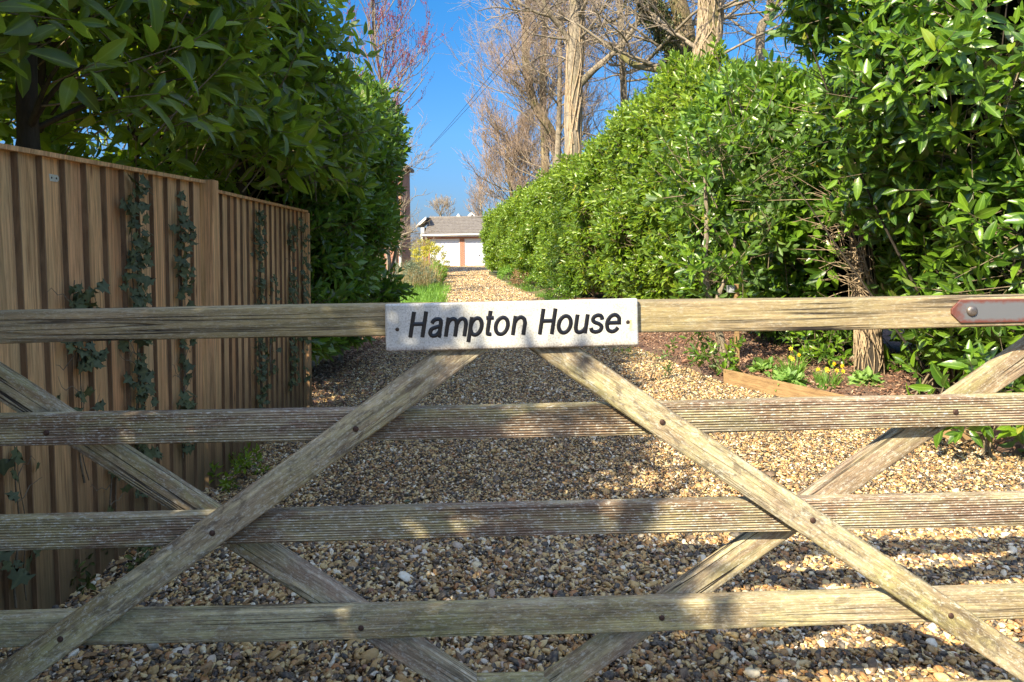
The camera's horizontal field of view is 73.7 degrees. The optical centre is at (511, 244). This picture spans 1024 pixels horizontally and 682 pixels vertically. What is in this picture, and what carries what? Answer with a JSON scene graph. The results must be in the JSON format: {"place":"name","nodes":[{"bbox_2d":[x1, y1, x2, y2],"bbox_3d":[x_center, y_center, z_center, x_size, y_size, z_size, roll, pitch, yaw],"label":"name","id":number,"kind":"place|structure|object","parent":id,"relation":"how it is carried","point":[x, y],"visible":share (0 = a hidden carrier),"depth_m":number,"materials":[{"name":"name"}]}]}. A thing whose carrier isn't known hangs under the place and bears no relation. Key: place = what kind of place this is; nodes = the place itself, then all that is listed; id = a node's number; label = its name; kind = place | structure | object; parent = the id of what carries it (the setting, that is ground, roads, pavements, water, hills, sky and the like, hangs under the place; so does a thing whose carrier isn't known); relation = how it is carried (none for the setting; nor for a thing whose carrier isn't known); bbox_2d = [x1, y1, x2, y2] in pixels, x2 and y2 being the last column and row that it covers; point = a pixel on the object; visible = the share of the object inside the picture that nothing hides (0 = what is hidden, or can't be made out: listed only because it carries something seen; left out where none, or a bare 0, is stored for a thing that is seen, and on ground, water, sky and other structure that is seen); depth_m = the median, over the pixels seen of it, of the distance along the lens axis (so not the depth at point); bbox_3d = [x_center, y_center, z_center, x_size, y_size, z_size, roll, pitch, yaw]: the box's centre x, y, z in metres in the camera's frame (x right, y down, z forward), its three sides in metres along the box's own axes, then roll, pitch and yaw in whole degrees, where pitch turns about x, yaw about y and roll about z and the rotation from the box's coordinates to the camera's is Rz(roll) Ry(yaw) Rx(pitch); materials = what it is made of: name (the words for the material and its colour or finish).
{"place":"outdoors","nodes":[
{"label":"outdoors","id":0,"kind":"place"},
{"bbox_2d":[384,166,413,272],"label":"brick house","id":1,"kind":"structure","parent":0,"point":[406,185],"depth_m":34.54,"materials":[{"name":"brick"}]},
{"bbox_2d":[392,254,444,287],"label":"dry grass","id":2,"kind":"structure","parent":0,"point":[411,281],"depth_m":22.57,"materials":[{"name":"yellow plant"}]},
{"bbox_2d":[0,0,865,249],"label":"sky","id":3,"kind":"structure","parent":0,"point":[444,97],"materials":[{"name":"blue"}]},
{"bbox_2d":[415,216,484,265],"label":"garage","id":4,"kind":"structure","parent":0,"point":[458,238],"depth_m":47.10,"materials":[{"name":"white brick"}]},
{"bbox_2d":[430,239,459,265],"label":"door","id":5,"kind":"structure","parent":4,"relation":"in","point":[452,246],"depth_m":47.09,"materials":[{"name":"white paint"}]},
{"bbox_2d":[464,238,484,265],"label":"door","id":6,"kind":"structure","parent":4,"relation":"in","point":[474,255],"depth_m":47.09,"materials":[{"name":"white paint"}]},
{"bbox_2d":[441,265,501,281],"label":"gravel","id":7,"kind":"structure","parent":0,"point":[460,273],"depth_m":32.41,"materials":[{"name":"beige gravel"}]},
{"bbox_2d":[435,0,549,140],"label":"overhead wire","id":8,"kind":"object","parent":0,"point":[497,66],"visible":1,"depth_m":21.94,"materials":[{"name":"black"}]},
{"bbox_2d":[443,280,544,301],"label":"gravel","id":9,"kind":"structure","parent":0,"point":[476,291],"depth_m":19.69,"materials":[{"name":"beige gravel"}]},
{"bbox_2d":[448,0,557,128],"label":"overhead wire","id":10,"kind":"object","parent":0,"point":[509,59],"visible":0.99,"depth_m":21.29,"materials":[{"name":"black"}]},
{"bbox_2d":[0,526,1023,681],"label":"gravel","id":11,"kind":"structure","parent":0,"point":[962,557],"depth_m":2.68,"materials":[{"name":"beige gravel"}]},
{"bbox_2d":[0,143,205,649],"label":"timber fence","id":12,"kind":"object","parent":11,"relation":"on","point":[65,231],"visible":0.6,"depth_m":2.82,"materials":[{"name":"brown wood"}]},
{"bbox_2d":[0,446,47,607],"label":"ivy vine","id":13,"kind":"object","parent":12,"relation":"attached to","point":[17,576],"visible":0.72,"depth_m":2.38,"materials":[{"name":"green plant"}]},
{"bbox_2d":[49,174,58,181],"bbox_3d":[-1.822,-0.266,2.700,0.005,0.028,0.088,-1,0,0],"label":"metal plate","id":14,"kind":"object","parent":12,"relation":"attached to","point":[53,178],"visible":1,"depth_m":2.71,"materials":[{"name":"grey metal"}]},
{"bbox_2d":[49,279,110,374],"bbox_3d":[-1.751,0.333,2.785,0.108,0.388,0.335,-1,0,0],"label":"ivy vine","id":15,"kind":"object","parent":12,"relation":"attached to","point":[95,359],"visible":0.63,"depth_m":2.79,"materials":[{"name":"green plant"}]},
{"bbox_2d":[56,373,105,482],"bbox_3d":[-1.739,0.741,2.761,0.061,0.466,0.306,-1,0,0],"label":"ivy vine","id":16,"kind":"object","parent":12,"relation":"attached to","point":[88,391],"visible":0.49,"depth_m":2.79,"materials":[{"name":"green plant"}]},
{"bbox_2d":[90,450,138,511],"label":"ivy vine","id":17,"kind":"object","parent":12,"relation":"attached to","point":[127,487],"visible":0.2,"depth_m":2.98,"materials":[{"name":"green plant"}]},
{"bbox_2d":[118,173,163,498],"bbox_3d":[-1.738,0.435,3.199,0.108,1.566,0.319,-1,0,0],"label":"ivy vine","id":18,"kind":"object","parent":12,"relation":"attached to","point":[140,298],"visible":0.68,"depth_m":3.19,"materials":[{"name":"green plant"}]},
{"bbox_2d":[168,190,198,457],"bbox_3d":[-1.728,0.414,3.638,0.098,1.421,0.265,-1,0,0],"label":"ivy vine","id":19,"kind":"object","parent":12,"relation":"attached to","point":[183,266],"visible":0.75,"depth_m":3.61,"materials":[{"name":"green plant"}]},
{"bbox_2d":[6,271,1022,681],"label":"gravel","id":20,"kind":"structure","parent":0,"point":[348,667],"depth_m":3.70,"materials":[{"name":"beige gravel"}]},
{"bbox_2d":[70,546,161,594],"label":"weed","id":21,"kind":"object","parent":20,"relation":"on","point":[89,585],"visible":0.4,"depth_m":2.83,"materials":[{"name":"green plant"}]},
{"bbox_2d":[200,179,221,489],"bbox_3d":[-1.753,0.523,3.970,0.080,1.800,0.084,-1,0,0],"label":"fence post","id":22,"kind":"object","parent":20,"relation":"on","point":[209,236],"visible":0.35,"depth_m":3.93,"materials":[{"name":"brown wood"}]},
{"bbox_2d":[207,442,270,492],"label":"weed","id":23,"kind":"object","parent":20,"relation":"on","point":[241,462],"visible":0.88,"depth_m":4.04,"materials":[{"name":"green plant"}]},
{"bbox_2d":[218,190,307,475],"bbox_3d":[-1.761,0.535,4.950,0.048,1.737,1.820,-1,0,0],"label":"timber fence","id":24,"kind":"object","parent":20,"relation":"on","point":[238,272],"visible":0.69,"depth_m":4.65,"materials":[{"name":"brown wood"}]},
{"bbox_2d":[250,209,271,407],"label":"ivy vine","id":25,"kind":"object","parent":24,"relation":"attached to","point":[261,396],"visible":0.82,"depth_m":4.69,"materials":[{"name":"green plant"}]},
{"bbox_2d":[266,274,281,375],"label":"ivy vine","id":26,"kind":"object","parent":24,"relation":"attached to","point":[274,339],"visible":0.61,"depth_m":4.93,"materials":[{"name":"green plant"}]},
{"bbox_2d":[285,223,301,392],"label":"ivy vine","id":27,"kind":"object","parent":24,"relation":"attached to","point":[293,290],"visible":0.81,"depth_m":5.38,"materials":[{"name":"green plant"}]},
{"bbox_2d":[298,217,312,382],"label":"ivy vine","id":28,"kind":"object","parent":24,"relation":"attached to","point":[305,299],"visible":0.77,"depth_m":5.70,"materials":[{"name":"green plant"}]},
{"bbox_2d":[304,213,311,406],"bbox_3d":[-1.768,0.573,5.900,0.050,1.700,0.040,-1,0,0],"label":"fence post","id":29,"kind":"object","parent":20,"relation":"on","point":[308,347],"visible":0.31,"depth_m":5.88,"materials":[{"name":"brown wood"}]},
{"bbox_2d":[68,340,954,674],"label":"dead leaves","id":30,"kind":"object","parent":20,"relation":"on","point":[88,654],"visible":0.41,"depth_m":4.32,"materials":[{"name":"brown plant"}]},
{"bbox_2d":[0,294,1023,681],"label":"gate","id":31,"kind":"structure","parent":20,"relation":"on","point":[764,514],"depth_m":1.82,"materials":[{"name":"brown wood"}]},
{"bbox_2d":[385,298,637,351],"bbox_3d":[0.001,0.208,1.779,0.658,0.128,0.021,-1,0,-1],"label":"house sign","id":32,"kind":"object","parent":31,"relation":"attached to","point":[506,324],"visible":1,"depth_m":1.77,"materials":[{"name":"white paint"}]},
{"bbox_2d":[505,281,664,367],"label":"grass tufts","id":33,"kind":"object","parent":20,"relation":"on","point":[542,294],"visible":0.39,"depth_m":17.73,"materials":[{"name":"green plant"}]},
{"bbox_2d":[650,356,677,382],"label":"laurel seedling","id":34,"kind":"object","parent":20,"relation":"on","point":[668,369],"visible":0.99,"depth_m":6.91,"materials":[{"name":"green plant"}]},
{"bbox_2d":[678,352,705,379],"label":"laurel seedling","id":35,"kind":"object","parent":20,"relation":"on","point":[688,358],"visible":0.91,"depth_m":6.92,"materials":[{"name":"green plant"}]},
{"bbox_2d":[723,369,846,396],"bbox_3d":[2.382,1.304,6.055,0.024,0.190,1.391,-1,0,-26],"label":"edging board","id":36,"kind":"object","parent":20,"relation":"on","point":[760,384],"visible":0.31,"depth_m":6.14,"materials":[{"name":"brown wood"}]},
{"bbox_2d":[312,341,765,399],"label":"gravel","id":37,"kind":"structure","parent":0,"point":[495,372],"depth_m":7.11,"materials":[{"name":"beige gravel"}]},
{"bbox_2d":[203,392,1023,507],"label":"gravel","id":38,"kind":"structure","parent":0,"point":[970,457],"depth_m":4.20,"materials":[{"name":"beige gravel"}]},
{"bbox_2d":[312,250,1022,456],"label":"ground","id":39,"kind":"structure","parent":0,"point":[494,274],"depth_m":24.76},
{"bbox_2d":[0,0,393,202],"bbox_3d":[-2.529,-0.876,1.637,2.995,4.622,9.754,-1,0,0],"label":"laurel hedge","id":40,"kind":"object","parent":39,"relation":"on","point":[212,64],"visible":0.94,"depth_m":3.73,"materials":[{"name":"green plant"}]},
{"bbox_2d":[139,33,418,365],"bbox_3d":[-2.522,-0.711,8.557,2.725,4.314,5.283,-1,0,0],"label":"laurel hedge","id":41,"kind":"object","parent":39,"relation":"on","point":[352,238],"visible":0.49,"depth_m":6.95,"materials":[{"name":"green plant"}]},
{"bbox_2d":[312,336,427,406],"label":"leaf litter","id":42,"kind":"object","parent":39,"relation":"on","point":[326,364],"visible":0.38,"depth_m":7.72,"materials":[{"name":"brown dry leaves"}]},
{"bbox_2d":[342,0,459,256],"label":"bare tree","id":43,"kind":"object","parent":39,"relation":"on","point":[374,25],"visible":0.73,"depth_m":12.99,"materials":[{"name":"brown plant"}]},
{"bbox_2d":[392,222,422,269],"bbox_3d":[-4.434,0.178,27.029,2.014,2.561,2.234,-1,0,-41],"label":"bare tree","id":44,"kind":"object","parent":39,"relation":"on","point":[401,247],"visible":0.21,"depth_m":26.96,"materials":[{"name":"brown plant"}]},
{"bbox_2d":[379,107,437,257],"bbox_3d":[-3.680,-1.243,18.834,3.390,5.390,2.354,-1,0,0],"label":"bare tree","id":45,"kind":"object","parent":39,"relation":"on","point":[423,244],"visible":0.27,"depth_m":19.01,"materials":[{"name":"brown plant"}]},
{"bbox_2d":[392,259,427,280],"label":"lavender clump","id":46,"kind":"object","parent":39,"relation":"on","point":[409,262],"visible":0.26,"depth_m":23.83,"materials":[{"name":"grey plant"}]},
{"bbox_2d":[369,280,451,302],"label":"verge grass","id":47,"kind":"structure","parent":39,"relation":"on","point":[437,290],"depth_m":17.96,"materials":[{"name":"green plant"}]},
{"bbox_2d":[386,150,437,281],"bbox_3d":[-3.682,-0.743,19.319,2.996,4.387,2.212,-1,0,20],"label":"bare tree","id":48,"kind":"object","parent":39,"relation":"on","point":[389,256],"visible":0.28,"depth_m":19.36,"materials":[{"name":"brown plant"}]},
{"bbox_2d":[399,261,439,284],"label":"lavender clump","id":49,"kind":"object","parent":39,"relation":"on","point":[416,273],"visible":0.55,"depth_m":22.35,"materials":[{"name":"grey plant"}]},
{"bbox_2d":[409,238,449,275],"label":"golden shrub","id":50,"kind":"object","parent":39,"relation":"on","point":[436,249],"visible":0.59,"depth_m":29.95,"materials":[{"name":"yellow plant"}]},
{"bbox_2d":[429,260,448,282],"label":"green shrub","id":51,"kind":"object","parent":39,"relation":"on","point":[444,272],"visible":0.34,"depth_m":25.32,"materials":[{"name":"green plant"}]},
{"bbox_2d":[426,194,455,216],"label":"bare tree","id":52,"kind":"object","parent":39,"relation":"on","point":[443,203],"visible":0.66,"depth_m":61.88,"materials":[{"name":"plant"}]},
{"bbox_2d":[462,165,496,215],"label":"bare tree","id":53,"kind":"object","parent":39,"relation":"on","point":[478,207],"visible":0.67,"depth_m":57.84,"materials":[{"name":"plant"}]},
{"bbox_2d":[452,78,563,213],"bbox_3d":[-0.014,-3.462,33.910,5.771,9.730,6.287,-1,0,0],"label":"bare tree","id":54,"kind":"object","parent":39,"relation":"on","point":[495,128],"visible":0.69,"depth_m":33.26,"materials":[{"name":"brown plant"}]},
{"bbox_2d":[496,264,520,279],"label":"shrub","id":55,"kind":"object","parent":39,"relation":"on","point":[507,268],"visible":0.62,"depth_m":27.48,"materials":[{"name":"green plant"}]},
{"bbox_2d":[509,268,535,285],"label":"shrub","id":56,"kind":"object","parent":39,"relation":"on","point":[516,273],"visible":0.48,"depth_m":23.10,"materials":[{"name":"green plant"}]},
{"bbox_2d":[478,162,579,289],"bbox_3d":[0.742,-0.721,27.307,3.084,4.220,17.388,-1,0,-8],"label":"laurel hedge","id":57,"kind":"object","parent":39,"relation":"on","point":[514,231],"visible":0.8,"depth_m":23.30,"materials":[{"name":"green plant"}]},
{"bbox_2d":[439,0,618,175],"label":"bare tree","id":58,"kind":"object","parent":39,"relation":"on","point":[533,103],"visible":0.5,"depth_m":28.72,"materials":[{"name":"brown plant"}]},
{"bbox_2d":[520,268,551,291],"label":"shrub","id":59,"kind":"object","parent":39,"relation":"on","point":[530,279],"visible":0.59,"depth_m":20.28,"materials":[{"name":"green plant"}]},
{"bbox_2d":[479,0,603,191],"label":"bare tree","id":60,"kind":"object","parent":39,"relation":"on","point":[545,168],"visible":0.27,"depth_m":31.02,"materials":[{"name":"brown plant"}]},
{"bbox_2d":[475,0,643,166],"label":"bare tree","id":61,"kind":"object","parent":39,"relation":"on","point":[559,124],"visible":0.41,"depth_m":26.92,"materials":[{"name":"plant"}]},
{"bbox_2d":[497,0,696,146],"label":"bare tree","id":62,"kind":"object","parent":39,"relation":"on","point":[623,84],"visible":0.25,"depth_m":25.37,"materials":[{"name":"brown plant"}]},
{"bbox_2d":[431,0,764,158],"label":"bare tree","id":63,"kind":"object","parent":39,"relation":"on","point":[573,116],"visible":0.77,"depth_m":21.81,"materials":[{"name":"brown plant"}]},
{"bbox_2d":[688,0,823,68],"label":"bare tree","id":64,"kind":"object","parent":39,"relation":"on","point":[760,28],"visible":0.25,"depth_m":20.95,"materials":[{"name":"brown plant"}]},
{"bbox_2d":[530,288,1023,455],"bbox_3d":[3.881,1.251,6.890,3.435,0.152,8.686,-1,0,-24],"label":"bark mulch","id":65,"kind":"object","parent":39,"relation":"on","point":[769,347],"visible":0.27,"depth_m":7.41,"materials":[{"name":"brown wood"}]},
{"bbox_2d":[542,275,589,299],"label":"shrub","id":66,"kind":"object","parent":65,"relation":"on","point":[568,293],"visible":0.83,"depth_m":16.40,"materials":[{"name":"green plant"}]},
{"bbox_2d":[537,33,755,298],"bbox_3d":[2.614,-1.072,14.563,3.132,4.896,9.701,-1,0,-8],"label":"laurel hedge","id":67,"kind":"object","parent":65,"relation":"on","point":[611,234],"visible":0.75,"depth_m":12.04,"materials":[{"name":"green plant"}]},
{"bbox_2d":[520,0,781,111],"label":"bare tree","id":68,"kind":"object","parent":65,"relation":"on","point":[678,18],"visible":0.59,"depth_m":18.36,"materials":[{"name":"brown plant"}]},
{"bbox_2d":[650,336,678,360],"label":"laurel seedling","id":69,"kind":"object","parent":65,"relation":"on","point":[663,355],"visible":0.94,"depth_m":7.99,"materials":[{"name":"green plant"}]},
{"bbox_2d":[565,0,833,71],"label":"bare tree","id":70,"kind":"object","parent":65,"relation":"on","point":[710,16],"visible":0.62,"depth_m":16.76,"materials":[{"name":"brown plant"}]},
{"bbox_2d":[678,332,746,374],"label":"laurel seedling","id":71,"kind":"object","parent":65,"relation":"on","point":[728,354],"visible":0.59,"depth_m":6.87,"materials":[{"name":"green plant"}]},
{"bbox_2d":[727,284,739,369],"bbox_3d":[2.239,0.882,6.900,0.105,0.977,0.080,-1,0,0],"label":"garden stake","id":72,"kind":"object","parent":65,"relation":"on","point":[730,288],"visible":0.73,"depth_m":6.88,"materials":[{"name":"brown wood"}]},
{"bbox_2d":[638,65,830,366],"bbox_3d":[2.428,-0.253,7.105,2.180,3.264,1.468,-1,0,0],"label":"tree","id":73,"kind":"object","parent":65,"relation":"on","point":[710,173],"visible":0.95,"depth_m":7.04,"materials":[{"name":"green plant"}]},
{"bbox_2d":[744,356,781,377],"bbox_3d":[2.520,1.262,6.795,0.379,0.314,0.382,-1,0,-36],"label":"primrose","id":74,"kind":"object","parent":65,"relation":"on","point":[762,365],"visible":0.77,"depth_m":6.76,"materials":[{"name":"green plant"}]},
{"bbox_2d":[748,331,797,345],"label":"laurel seedling","id":75,"kind":"object","parent":65,"relation":"on","point":[768,339],"visible":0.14,"depth_m":8.54,"materials":[{"name":"green plant"}]},
{"bbox_2d":[773,346,809,377],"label":"daffodil clump","id":76,"kind":"object","parent":65,"relation":"on","point":[802,367],"visible":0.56,"depth_m":6.50,"materials":[{"name":"green plant"}]},
{"bbox_2d":[771,367,812,391],"bbox_3d":[2.507,1.261,6.189,0.432,0.329,0.356,-1,0,0],"label":"primrose","id":77,"kind":"object","parent":65,"relation":"on","point":[787,375],"visible":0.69,"depth_m":6.13,"materials":[{"name":"green plant"}]},
{"bbox_2d":[662,48,935,359],"bbox_3d":[4.638,-0.741,7.278,3.520,4.176,7.522,-1,0,-35],"label":"laurel hedge","id":78,"kind":"object","parent":65,"relation":"on","point":[791,276],"visible":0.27,"depth_m":7.97,"materials":[{"name":"green plant"}]},
{"bbox_2d":[776,330,854,367],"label":"laurel seedling","id":79,"kind":"object","parent":65,"relation":"on","point":[818,352],"visible":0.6,"depth_m":6.93,"materials":[{"name":"green plant"}]},
{"bbox_2d":[768,163,885,374],"bbox_3d":[3.194,0.279,6.404,1.357,2.169,0.597,-1,0,-9],"label":"trunk","id":80,"kind":"object","parent":65,"relation":"on","point":[868,347],"visible":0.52,"depth_m":6.51,"materials":[{"name":"brown plant"}]},
{"bbox_2d":[809,361,845,389],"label":"daffodil clump","id":81,"kind":"object","parent":65,"relation":"on","point":[821,380],"visible":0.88,"depth_m":6.12,"materials":[{"name":"green plant"}]},
{"bbox_2d":[847,366,884,386],"bbox_3d":[3.194,1.236,6.154,0.387,0.320,0.386,-1,0,26],"label":"primrose","id":82,"kind":"object","parent":65,"relation":"on","point":[865,375],"visible":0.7,"depth_m":6.10,"materials":[{"name":"green plant"}]},
{"bbox_2d":[737,0,1023,393],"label":"laurel shrub","id":83,"kind":"object","parent":65,"relation":"on","point":[935,136],"visible":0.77,"depth_m":4.80,"materials":[{"name":"green plant"}]},
{"bbox_2d":[779,60,853,113],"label":"dead branch","id":84,"kind":"object","parent":83,"relation":"attached to","point":[847,94],"visible":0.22,"depth_m":6.20,"materials":[{"name":"brown plant"}]},
{"bbox_2d":[882,343,926,372],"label":"laurel seedling","id":85,"kind":"object","parent":65,"relation":"on","point":[903,354],"visible":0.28,"depth_m":6.64,"materials":[{"name":"green plant"}]},
{"bbox_2d":[892,268,1023,394],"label":"laurel shrub","id":86,"kind":"object","parent":65,"relation":"on","point":[907,367],"visible":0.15,"depth_m":5.38,"materials":[{"name":"green plant"}]},
{"bbox_2d":[906,326,1023,457],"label":"laurel shrub","id":87,"kind":"object","parent":65,"relation":"on","point":[981,354],"visible":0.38,"depth_m":4.25,"materials":[{"name":"green plant"}]},
{"bbox_2d":[942,427,993,451],"bbox_3d":[2.917,1.312,4.925,0.023,0.160,1.047,-1,0,-25],"label":"edging board","id":88,"kind":"object","parent":65,"relation":"on","point":[964,437],"visible":0.06,"depth_m":4.59,"materials":[{"name":"brown wood"}]}
]}

